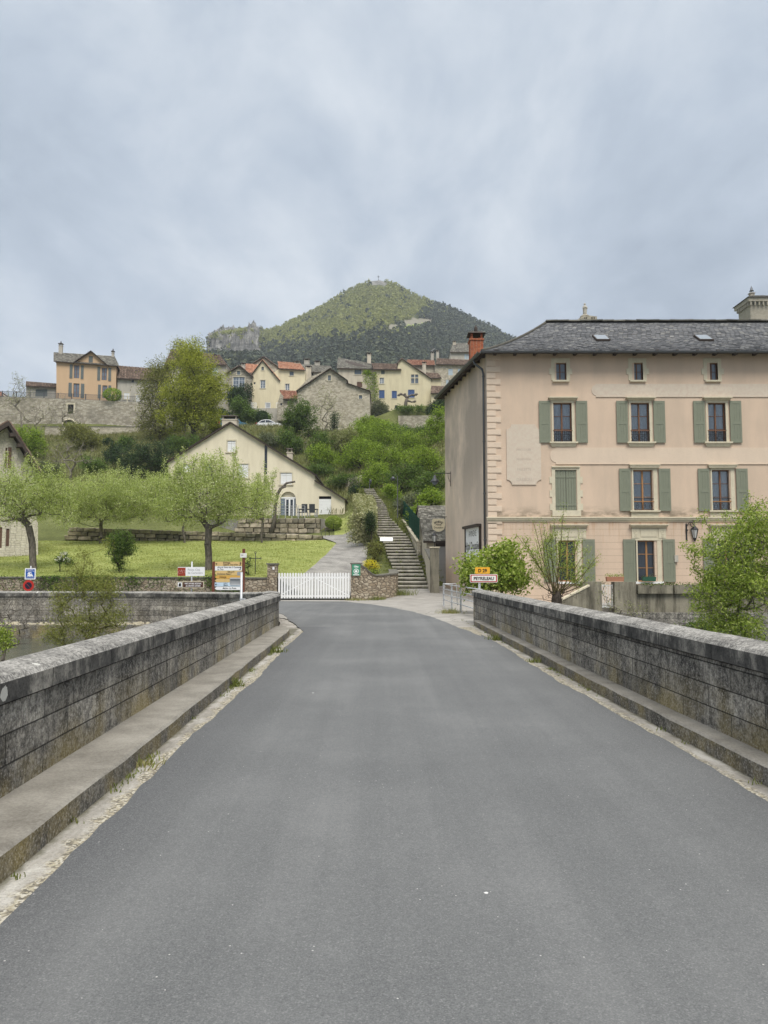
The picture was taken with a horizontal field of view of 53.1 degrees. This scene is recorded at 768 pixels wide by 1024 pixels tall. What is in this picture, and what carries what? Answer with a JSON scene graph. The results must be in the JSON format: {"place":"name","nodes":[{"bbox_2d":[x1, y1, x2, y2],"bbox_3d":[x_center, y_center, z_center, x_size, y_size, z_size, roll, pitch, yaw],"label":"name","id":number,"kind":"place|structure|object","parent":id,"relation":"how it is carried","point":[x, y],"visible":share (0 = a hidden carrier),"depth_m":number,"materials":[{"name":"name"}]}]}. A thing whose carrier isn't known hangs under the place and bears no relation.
{"place":"outdoors","nodes":[
{"label":"outdoors","id":0,"kind":"place"},
{"bbox_2d":[0,420,41,556],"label":"house","id":1,"kind":"structure","parent":0,"point":[13,541],"depth_m":49.38,"materials":[{"name":"beige paint"}]},
{"bbox_2d":[0,539,345,599],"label":"lawn","id":2,"kind":"structure","parent":0,"point":[310,549],"depth_m":48.84,"materials":[{"name":"plant"}]},
{"bbox_2d":[0,451,83,569],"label":"apple tree","id":3,"kind":"object","parent":2,"relation":"on","point":[35,492],"visible":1,"depth_m":41.89,"materials":[{"name":"green plant"}]},
{"bbox_2d":[45,459,171,543],"bbox_3d":[-20.743,-0.753,58.604,10.102,6.700,7.906,0,-4,0],"label":"apple tree","id":4,"kind":"object","parent":2,"relation":"on","point":[120,496],"visible":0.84,"depth_m":57.78,"materials":[{"name":"green plant"}]},
{"bbox_2d":[101,526,141,572],"bbox_3d":[-13.851,2.059,40.560,1.886,2.598,1.959,4,-6,-42],"label":"bush","id":5,"kind":"object","parent":2,"relation":"on","point":[122,545],"visible":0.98,"depth_m":40.40,"materials":[{"name":"green plant"}]},
{"bbox_2d":[138,467,193,542],"bbox_3d":[-16.548,-0.487,59.160,5.339,6.080,5.150,0,-4,0],"label":"apple tree","id":6,"kind":"object","parent":2,"relation":"on","point":[153,497],"visible":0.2,"depth_m":58.70,"materials":[{"name":"green plant"}]},
{"bbox_2d":[143,446,282,569],"bbox_3d":[-9.124,-0.186,41.478,7.975,7.027,5.236,0,-4,0],"label":"apple tree","id":7,"kind":"object","parent":2,"relation":"on","point":[209,481],"visible":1,"depth_m":41.26,"materials":[{"name":"green plant"}]},
{"bbox_2d":[221,470,279,542],"bbox_3d":[-10.601,-0.343,59.458,5.257,5.837,3.760,-2,-5,24],"label":"apple tree","id":8,"kind":"object","parent":2,"relation":"on","point":[258,476],"visible":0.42,"depth_m":59.03,"materials":[{"name":"green plant"}]},
{"bbox_2d":[13,405,444,540],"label":"hillside","id":9,"kind":"structure","parent":0,"point":[51,531],"depth_m":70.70,"materials":[{"name":"green plant"}]},
{"bbox_2d":[2,371,34,426],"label":"bare tree","id":10,"kind":"object","parent":9,"relation":"on","point":[15,399],"visible":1,"depth_m":123.48,"materials":[{"name":"grey plant"}]},
{"bbox_2d":[16,424,51,458],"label":"bush","id":11,"kind":"object","parent":9,"relation":"on","point":[32,434],"visible":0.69,"depth_m":95.31,"materials":[{"name":"green plant"}]},
{"bbox_2d":[11,396,58,438],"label":"bare tree","id":12,"kind":"object","parent":9,"relation":"on","point":[40,419],"visible":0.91,"depth_m":120.21,"materials":[{"name":"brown plant"}]},
{"bbox_2d":[26,381,55,397],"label":"shed","id":13,"kind":"structure","parent":9,"relation":"on","point":[43,387],"depth_m":134.94,"materials":[{"name":"grey paint"}]},
{"bbox_2d":[40,438,95,481],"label":"bare shrub","id":14,"kind":"object","parent":9,"relation":"on","point":[66,460],"visible":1,"depth_m":83.46,"materials":[{"name":"brown plant"}]},
{"bbox_2d":[56,421,102,449],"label":"bush","id":15,"kind":"object","parent":9,"relation":"on","point":[79,432],"visible":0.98,"depth_m":102.62,"materials":[{"name":"green plant"}]},
{"bbox_2d":[0,397,172,426],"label":"rampart wall","id":16,"kind":"structure","parent":9,"relation":"on","point":[120,413],"depth_m":130.59,"materials":[{"name":"stone"}]},
{"bbox_2d":[2,391,141,401],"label":"rampart railing","id":17,"kind":"object","parent":16,"relation":"on","point":[48,395],"visible":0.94,"depth_m":130.96,"materials":[{"name":"metal"}]},
{"bbox_2d":[54,342,118,400],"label":"house","id":18,"kind":"structure","parent":9,"relation":"on","point":[79,375],"depth_m":134.14,"materials":[{"name":"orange paint"}]},
{"bbox_2d":[75,454,115,474],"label":"bush","id":19,"kind":"object","parent":9,"relation":"on","point":[96,463],"visible":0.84,"depth_m":86.58,"materials":[{"name":"green plant"}]},
{"bbox_2d":[45,426,159,435],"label":"rampart wall","id":20,"kind":"structure","parent":9,"relation":"on","point":[103,429],"depth_m":128.63,"materials":[{"name":"stone"}]},
{"bbox_2d":[107,434,174,479],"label":"bush","id":21,"kind":"object","parent":9,"relation":"on","point":[143,454],"visible":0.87,"depth_m":84.13,"materials":[{"name":"green plant"}]},
{"bbox_2d":[117,365,172,402],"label":"house","id":22,"kind":"structure","parent":9,"relation":"on","point":[128,377],"depth_m":135.89,"materials":[{"name":"white paint"}]},
{"bbox_2d":[129,353,187,439],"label":"maple tree","id":23,"kind":"object","parent":9,"relation":"on","point":[159,374],"visible":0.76,"depth_m":108.84,"materials":[{"name":"green plant"}]},
{"bbox_2d":[158,431,199,454],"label":"bush","id":24,"kind":"object","parent":9,"relation":"on","point":[177,442],"visible":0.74,"depth_m":96.72,"materials":[{"name":"green plant"}]},
{"bbox_2d":[150,333,233,441],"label":"maple tree","id":25,"kind":"object","parent":9,"relation":"on","point":[206,383],"visible":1,"depth_m":104.47,"materials":[{"name":"green plant"}]},
{"bbox_2d":[64,527,322,540],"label":"terrace wall","id":26,"kind":"structure","parent":9,"relation":"on","point":[84,534],"depth_m":61.02,"materials":[{"name":"stone"}]},
{"bbox_2d":[166,349,230,415],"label":"house","id":27,"kind":"structure","parent":9,"relation":"on","point":[224,366],"depth_m":154.54,"materials":[{"name":"beige paint"}]},
{"bbox_2d":[226,363,253,413],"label":"house","id":28,"kind":"structure","parent":9,"relation":"on","point":[240,374],"depth_m":148.29,"materials":[{"name":"grey paint"}]},
{"bbox_2d":[228,394,260,424],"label":"bush","id":29,"kind":"object","parent":9,"relation":"on","point":[242,409],"visible":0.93,"depth_m":133.98,"materials":[{"name":"green plant"}]},
{"bbox_2d":[166,415,347,515],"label":"house","id":30,"kind":"structure","parent":9,"relation":"on","point":[307,487],"depth_m":72.50,"materials":[{"name":"white paint"}]},
{"bbox_2d":[234,518,320,534],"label":"terrace wall","id":31,"kind":"structure","parent":9,"relation":"on","point":[285,526],"depth_m":66.28,"materials":[{"name":"stone"}]},
{"bbox_2d":[251,359,305,407],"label":"house","id":32,"kind":"structure","parent":9,"relation":"on","point":[269,384],"depth_m":148.53,"materials":[{"name":"beige paint"}]},
{"bbox_2d":[277,390,296,424],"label":"house","id":33,"kind":"structure","parent":9,"relation":"on","point":[284,397],"depth_m":140.83,"materials":[{"name":"beige paint"}]},
{"bbox_2d":[274,426,304,453],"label":"bush","id":34,"kind":"object","parent":9,"relation":"on","point":[290,439],"visible":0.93,"depth_m":94.95,"materials":[{"name":"green plant"}]},
{"bbox_2d":[281,394,321,438],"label":"bush","id":35,"kind":"object","parent":9,"relation":"on","point":[297,418],"visible":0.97,"depth_m":109.14,"materials":[{"name":"green plant"}]},
{"bbox_2d":[301,358,331,379],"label":"house","id":36,"kind":"structure","parent":9,"relation":"on","point":[313,370],"depth_m":153.76,"materials":[{"name":"grey stone"}]},
{"bbox_2d":[302,429,338,462],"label":"bush","id":37,"kind":"object","parent":9,"relation":"on","point":[324,438],"visible":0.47,"depth_m":91.94,"materials":[{"name":"green plant"}]},
{"bbox_2d":[305,441,339,465],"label":"bush","id":38,"kind":"object","parent":9,"relation":"on","point":[320,453],"visible":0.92,"depth_m":88.94,"materials":[{"name":"green plant"}]},
{"bbox_2d":[296,368,370,430],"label":"house","id":39,"kind":"structure","parent":9,"relation":"on","point":[353,401],"depth_m":134.30,"materials":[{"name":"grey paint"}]},
{"bbox_2d":[324,425,357,459],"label":"bush","id":40,"kind":"object","parent":9,"relation":"on","point":[344,439],"visible":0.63,"depth_m":91.92,"materials":[{"name":"green plant"}]},
{"bbox_2d":[324,470,361,487],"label":"bush","id":41,"kind":"object","parent":9,"relation":"on","point":[341,479],"visible":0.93,"depth_m":79.58,"materials":[{"name":"green plant"}]},
{"bbox_2d":[330,435,376,470],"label":"bush","id":42,"kind":"object","parent":9,"relation":"on","point":[349,459],"visible":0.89,"depth_m":87.11,"materials":[{"name":"green plant"}]},
{"bbox_2d":[337,353,374,412],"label":"house","id":43,"kind":"structure","parent":9,"relation":"on","point":[350,371],"depth_m":152.42,"materials":[{"name":"grey paint"}]},
{"bbox_2d":[355,460,395,488],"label":"bush","id":44,"kind":"object","parent":9,"relation":"on","point":[366,476],"visible":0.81,"depth_m":73.33,"materials":[{"name":"green plant"}]},
{"bbox_2d":[353,419,398,458],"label":"bush","id":45,"kind":"object","parent":9,"relation":"on","point":[380,433],"visible":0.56,"depth_m":91.36,"materials":[{"name":"green plant"}]},
{"bbox_2d":[356,440,412,472],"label":"bush","id":46,"kind":"object","parent":9,"relation":"on","point":[388,456],"visible":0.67,"depth_m":83.17,"materials":[{"name":"green plant"}]},
{"bbox_2d":[377,458,425,493],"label":"bush","id":47,"kind":"object","parent":9,"relation":"on","point":[402,472],"visible":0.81,"depth_m":69.39,"materials":[{"name":"green plant"}]},
{"bbox_2d":[372,358,431,410],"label":"house","id":48,"kind":"structure","parent":9,"relation":"on","point":[402,376],"depth_m":148.18,"materials":[{"name":"yellow paint"}]},
{"bbox_2d":[383,425,430,454],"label":"bush","id":49,"kind":"object","parent":9,"relation":"on","point":[403,440],"visible":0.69,"depth_m":89.58,"materials":[{"name":"green plant"}]},
{"bbox_2d":[392,489,422,515],"bbox_3d":[2.047,-0.641,62.220,3.286,2.462,2.662,0,-4,0],"label":"bush","id":50,"kind":"object","parent":9,"relation":"on","point":[410,501],"visible":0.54,"depth_m":62.03,"materials":[{"name":"green plant"}]},
{"bbox_2d":[398,415,444,427],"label":"rock wall","id":51,"kind":"structure","parent":9,"relation":"on","point":[410,421],"depth_m":139.58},
{"bbox_2d":[399,443,444,479],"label":"bush","id":52,"kind":"object","parent":9,"relation":"on","point":[431,462],"visible":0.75,"depth_m":70.58,"materials":[{"name":"green plant"}]},
{"bbox_2d":[405,469,444,497],"bbox_3d":[3.756,-2.179,64.127,4.211,3.366,3.471,0,-4,0],"label":"bush","id":53,"kind":"object","parent":9,"relation":"on","point":[439,485],"visible":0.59,"depth_m":63.87,"materials":[{"name":"green plant"}]},
{"bbox_2d":[416,403,444,449],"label":"bush","id":54,"kind":"object","parent":9,"relation":"on","point":[433,433],"visible":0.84,"depth_m":88.36,"materials":[{"name":"green plant"}]},
{"bbox_2d":[435,350,468,385],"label":"house","id":55,"kind":"structure","parent":9,"relation":"on","point":[447,370],"depth_m":159.59,"materials":[{"name":"beige paint"}]},
{"bbox_2d":[448,341,468,359],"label":"house","id":56,"kind":"structure","parent":9,"relation":"on","point":[460,351],"depth_m":181.43,"materials":[{"name":"beige paint"}]},
{"bbox_2d":[732,286,767,318],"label":"stone tower","id":57,"kind":"structure","parent":9,"relation":"on","point":[752,305],"depth_m":195.03,"materials":[{"name":"stone"}]},
{"bbox_2d":[277,528,367,595],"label":"driveway","id":58,"kind":"structure","parent":0,"point":[341,555],"depth_m":49.27,"materials":[{"name":"concrete"}]},
{"bbox_2d":[206,280,490,354],"bbox_3d":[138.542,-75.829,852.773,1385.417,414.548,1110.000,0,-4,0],"label":"mountain","id":59,"kind":"structure","parent":0,"point":[235,341],"depth_m":731.24,"materials":[{"name":"stone"}]},
{"bbox_2d":[209,278,505,363],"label":"deciduous forest","id":60,"kind":"object","parent":59,"relation":"on","point":[356,297],"visible":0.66,"depth_m":812.09,"materials":[{"name":"plant"}]},
{"bbox_2d":[202,282,515,372],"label":"pine forest","id":61,"kind":"object","parent":59,"relation":"on","point":[415,343],"visible":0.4,"depth_m":655.00,"materials":[{"name":"plant"}]},
{"bbox_2d":[279,585,475,626],"bbox_3d":[0.450,3.777,34.567,12.100,0.690,27.500,0,-4,0],"label":"concrete apron","id":62,"kind":"object","parent":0,"point":[425,602],"visible":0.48,"depth_m":34.66,"materials":[{"name":"concrete"}]},
{"bbox_2d":[278,573,313,597],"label":"picket gate","id":63,"kind":"structure","parent":62,"relation":"on","point":[299,577],"depth_m":38.53,"materials":[{"name":"white paint"}]},
{"bbox_2d":[314,573,349,597],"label":"picket gate","id":64,"kind":"structure","parent":62,"relation":"on","point":[328,577],"depth_m":38.54,"materials":[{"name":"white paint"}]},
{"bbox_2d":[361,565,398,599],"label":"garden wall","id":65,"kind":"structure","parent":62,"relation":"on","point":[373,585],"depth_m":38.82,"materials":[{"name":"stone"}]},
{"bbox_2d":[416,506,445,582],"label":"garage","id":66,"kind":"structure","parent":62,"relation":"on","point":[426,515],"depth_m":48.43,"materials":[{"name":"stone"}]},
{"bbox_2d":[429,547,439,592],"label":"lantern pillar","id":67,"kind":"structure","parent":62,"relation":"on","point":[434,569],"depth_m":41.28,"materials":[{"name":"stone"}]},
{"bbox_2d":[470,567,497,588],"bbox_3d":[3.236,2.805,24.894,0.895,2.026,0.086,0,-4,0],"label":"town sign","id":68,"kind":"object","parent":62,"relation":"on","point":[481,575],"visible":0.98,"depth_m":24.91,"materials":[{"name":"metal"}]},
{"bbox_2d":[449,536,535,601],"bbox_3d":[3.881,2.372,26.836,2.634,3.082,2.678,4,-6,-45],"label":"bush","id":69,"kind":"object","parent":62,"relation":"on","point":[505,564],"visible":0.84,"depth_m":26.64,"materials":[{"name":"green plant"}]},
{"bbox_2d":[0,601,767,1023],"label":"road","id":70,"kind":"structure","parent":0,"point":[348,813],"depth_m":4.08,"materials":[{"name":"asphalt"}]},
{"bbox_2d":[177,562,204,591],"bbox_3d":[-9.027,3.270,35.892,1.298,1.899,0.102,0,-4,0],"label":"tourist sign","id":71,"kind":"object","parent":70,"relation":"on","point":[191,571],"visible":1,"depth_m":35.88,"materials":[{"name":"metal"}]},
{"bbox_2d":[212,549,246,591],"bbox_3d":[-7.111,2.935,35.308,1.580,2.482,0.124,0,-4,0],"label":"direction board","id":72,"kind":"object","parent":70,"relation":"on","point":[225,572],"visible":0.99,"depth_m":35.30,"materials":[{"name":"orange paint"}]},
{"bbox_2d":[10,619,761,880],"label":"kerb weeds","id":73,"kind":"object","parent":70,"relation":"on","point":[252,671],"visible":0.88,"depth_m":6.56,"materials":[{"name":"green plant"}]},
{"bbox_2d":[0,630,767,661],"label":"river water","id":74,"kind":"structure","parent":0,"point":[33,646],"depth_m":26.00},
{"bbox_2d":[0,619,18,656],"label":"bush","id":75,"kind":"object","parent":74,"relation":"on","point":[4,638],"visible":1,"depth_m":14.83,"materials":[{"name":"green plant"}]},
{"bbox_2d":[0,589,50,660],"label":"bare shrub","id":76,"kind":"object","parent":74,"relation":"on","point":[4,653],"visible":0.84,"depth_m":20.82,"materials":[{"name":"green plant"}]},
{"bbox_2d":[37,537,134,647],"bbox_3d":[-8.076,2.661,20.921,2.732,4.038,1.650,0,-4,0],"label":"riverside sapling","id":77,"kind":"object","parent":74,"relation":"in","point":[89,586],"visible":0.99,"depth_m":20.80,"materials":[{"name":"green plant"}]},
{"bbox_2d":[0,0,767,396],"label":"sky","id":78,"kind":"structure","parent":0,"point":[170,170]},
{"bbox_2d":[347,497,444,598],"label":"stair bank","id":79,"kind":"structure","parent":0,"point":[379,562],"depth_m":50.14,"materials":[{"name":"green plant"}]},
{"bbox_2d":[345,492,377,545],"bbox_3d":[-1.646,0.330,62.111,2.614,5.175,14.534,0,-4,0],"label":"hedge","id":80,"kind":"object","parent":79,"relation":"on","point":[365,502],"visible":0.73,"depth_m":55.25,"materials":[{"name":"green plant"}]},
{"bbox_2d":[362,540,385,561],"bbox_3d":[-0.644,2.610,50.465,1.693,1.566,1.719,4,-5,-40],"label":"bush","id":81,"kind":"object","parent":79,"relation":"on","point":[375,550],"visible":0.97,"depth_m":50.34,"materials":[{"name":"green plant"}]},
{"bbox_2d":[364,489,427,588],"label":"stone staircase","id":82,"kind":"structure","parent":79,"relation":"on","point":[411,570],"depth_m":50.70,"materials":[{"name":"stone"}]},
{"bbox_2d":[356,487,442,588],"bbox_3d":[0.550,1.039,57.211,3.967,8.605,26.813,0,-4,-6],"label":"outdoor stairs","id":83,"kind":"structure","parent":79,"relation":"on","point":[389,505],"depth_m":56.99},
{"bbox_2d":[402,519,421,561],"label":"wall","id":84,"kind":"structure","parent":79,"relation":"on","point":[416,543],"depth_m":51.32,"materials":[{"name":"concrete"}]},
{"bbox_2d":[401,500,419,540],"bbox_3d":[1.827,0.353,57.109,0.096,4.070,14.060,0,-4,-4],"label":"wire fence","id":85,"kind":"object","parent":84,"relation":"on","point":[412,518],"visible":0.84,"depth_m":54.60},
{"bbox_2d":[413,486,444,505],"bbox_3d":[3.634,-1.024,60.643,2.744,2.245,2.518,2,-5,-31],"label":"bush","id":86,"kind":"object","parent":79,"relation":"on","point":[432,496],"visible":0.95,"depth_m":60.41,"materials":[{"name":"green plant"}]},
{"bbox_2d":[279,588,611,627],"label":"road bed","id":87,"kind":"object","parent":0,"point":[285,622],"visible":0.08,"depth_m":33.40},
{"bbox_2d":[0,576,266,591],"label":"garden wall","id":88,"kind":"structure","parent":87,"relation":"on","point":[255,584],"depth_m":38.58,"materials":[{"name":"stone"}]},
{"bbox_2d":[0,575,239,591],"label":"wall ivy","id":89,"kind":"object","parent":88,"relation":"attached to","point":[52,580],"depth_m":38.47,"materials":[{"name":"green plant"}]},
{"bbox_2d":[266,563,278,591],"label":"gate pillar","id":90,"kind":"structure","parent":87,"relation":"on","point":[272,576],"depth_m":38.46,"materials":[{"name":"stone"}]},
{"bbox_2d":[350,563,362,599],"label":"gate pillar","id":91,"kind":"structure","parent":87,"relation":"on","point":[356,586],"depth_m":38.43,"materials":[{"name":"stone"}]},
{"label":"ground","id":92,"kind":"structure","parent":0,"visible":0},
{"bbox_2d":[0,623,145,637],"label":"quay ledge","id":93,"kind":"object","parent":92,"relation":"on","point":[35,631],"depth_m":29.05,"materials":[{"name":"stone"}]},
{"bbox_2d":[0,591,280,625],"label":"quay wall","id":94,"kind":"structure","parent":92,"relation":"on","point":[152,606],"depth_m":30.17,"materials":[{"name":"stone"}]},
{"bbox_2d":[0,620,767,923],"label":"stone bridge","id":95,"kind":"structure","parent":92,"relation":"on","point":[42,837],"depth_m":6.27,"materials":[{"name":"concrete"}]},
{"bbox_2d":[0,593,280,797],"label":"stone parapet","id":96,"kind":"structure","parent":95,"relation":"on","point":[58,704],"depth_m":6.66,"materials":[{"name":"stone"}]},
{"bbox_2d":[472,589,767,753],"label":"stone parapet","id":97,"kind":"structure","parent":95,"relation":"on","point":[716,681],"depth_m":8.19,"materials":[{"name":"stone"}]},
{"bbox_2d":[513,502,600,603],"bbox_3d":[5.947,2.201,25.994,3.157,5.191,1.596,0,-4,0],"label":"budding shrub","id":98,"kind":"object","parent":92,"relation":"on","point":[556,593],"visible":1,"depth_m":25.94,"materials":[{"name":"green plant"}]},
{"bbox_2d":[562,585,589,608],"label":"stair wall","id":99,"kind":"structure","parent":92,"relation":"on","point":[582,600],"depth_m":32.23,"materials":[{"name":"concrete"}]},
{"bbox_2d":[434,319,767,602],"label":"townhouse","id":100,"kind":"structure","parent":92,"relation":"on","point":[635,444],"depth_m":36.37,"materials":[{"name":"paint"}]},
{"bbox_2d":[462,524,480,567],"bbox_3d":[4.396,2.113,38.576,0.220,2.900,2.973,1,-4,-8],"label":"wall sign","id":101,"kind":"object","parent":100,"relation":"attached to","point":[472,535],"visible":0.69,"depth_m":38.59,"materials":[{"name":"white paint"}]},
{"bbox_2d":[553,403,570,439],"bbox_3d":[8.457,-4.228,36.693,0.926,1.919,0.323,0,-4,0],"label":"window","id":102,"kind":"structure","parent":100,"relation":"in","point":[562,411],"depth_m":36.62,"materials":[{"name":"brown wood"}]},
{"bbox_2d":[558,540,574,581],"bbox_3d":[8.601,2.302,36.087,0.883,1.924,0.063,0,-4,0],"label":"window","id":103,"kind":"structure","parent":100,"relation":"in","point":[571,542],"depth_m":36.09,"materials":[{"name":"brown wood"}]},
{"bbox_2d":[631,403,648,439],"bbox_3d":[12.130,-4.228,36.693,0.936,1.919,0.323,0,-4,0],"label":"window","id":104,"kind":"structure","parent":100,"relation":"in","point":[639,411],"depth_m":36.62,"materials":[{"name":"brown wood"}]},
{"bbox_2d":[633,470,651,508],"bbox_3d":[12.219,-1.008,36.458,0.983,1.952,0.323,0,-4,0],"label":"window","id":105,"kind":"structure","parent":100,"relation":"in","point":[642,482],"depth_m":36.37,"materials":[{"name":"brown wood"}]},
{"bbox_2d":[637,540,653,581],"bbox_3d":[12.328,2.302,36.087,0.915,1.924,0.063,0,-4,0],"label":"window","id":106,"kind":"structure","parent":100,"relation":"in","point":[645,561],"depth_m":36.09,"materials":[{"name":"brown wood"}]},
{"bbox_2d":[708,403,724,439],"bbox_3d":[15.765,-4.228,36.693,0.907,1.919,0.323,0,-4,0],"label":"window","id":107,"kind":"structure","parent":100,"relation":"in","point":[715,410],"depth_m":36.61,"materials":[{"name":"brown wood"}]},
{"bbox_2d":[712,470,728,508],"bbox_3d":[15.894,-1.008,36.458,0.913,1.952,0.323,0,-4,0],"label":"window","id":108,"kind":"structure","parent":100,"relation":"in","point":[719,477],"depth_m":36.38,"materials":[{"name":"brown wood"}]},
{"bbox_2d":[579,581,767,629],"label":"terrace wall","id":109,"kind":"structure","parent":92,"relation":"on","point":[668,604],"depth_m":32.95,"materials":[{"name":"concrete"}]},
{"bbox_2d":[678,490,767,640],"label":"riverside tree","id":110,"kind":"object","parent":92,"relation":"in","point":[752,580],"visible":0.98,"depth_m":22.20,"materials":[{"name":"green plant"}]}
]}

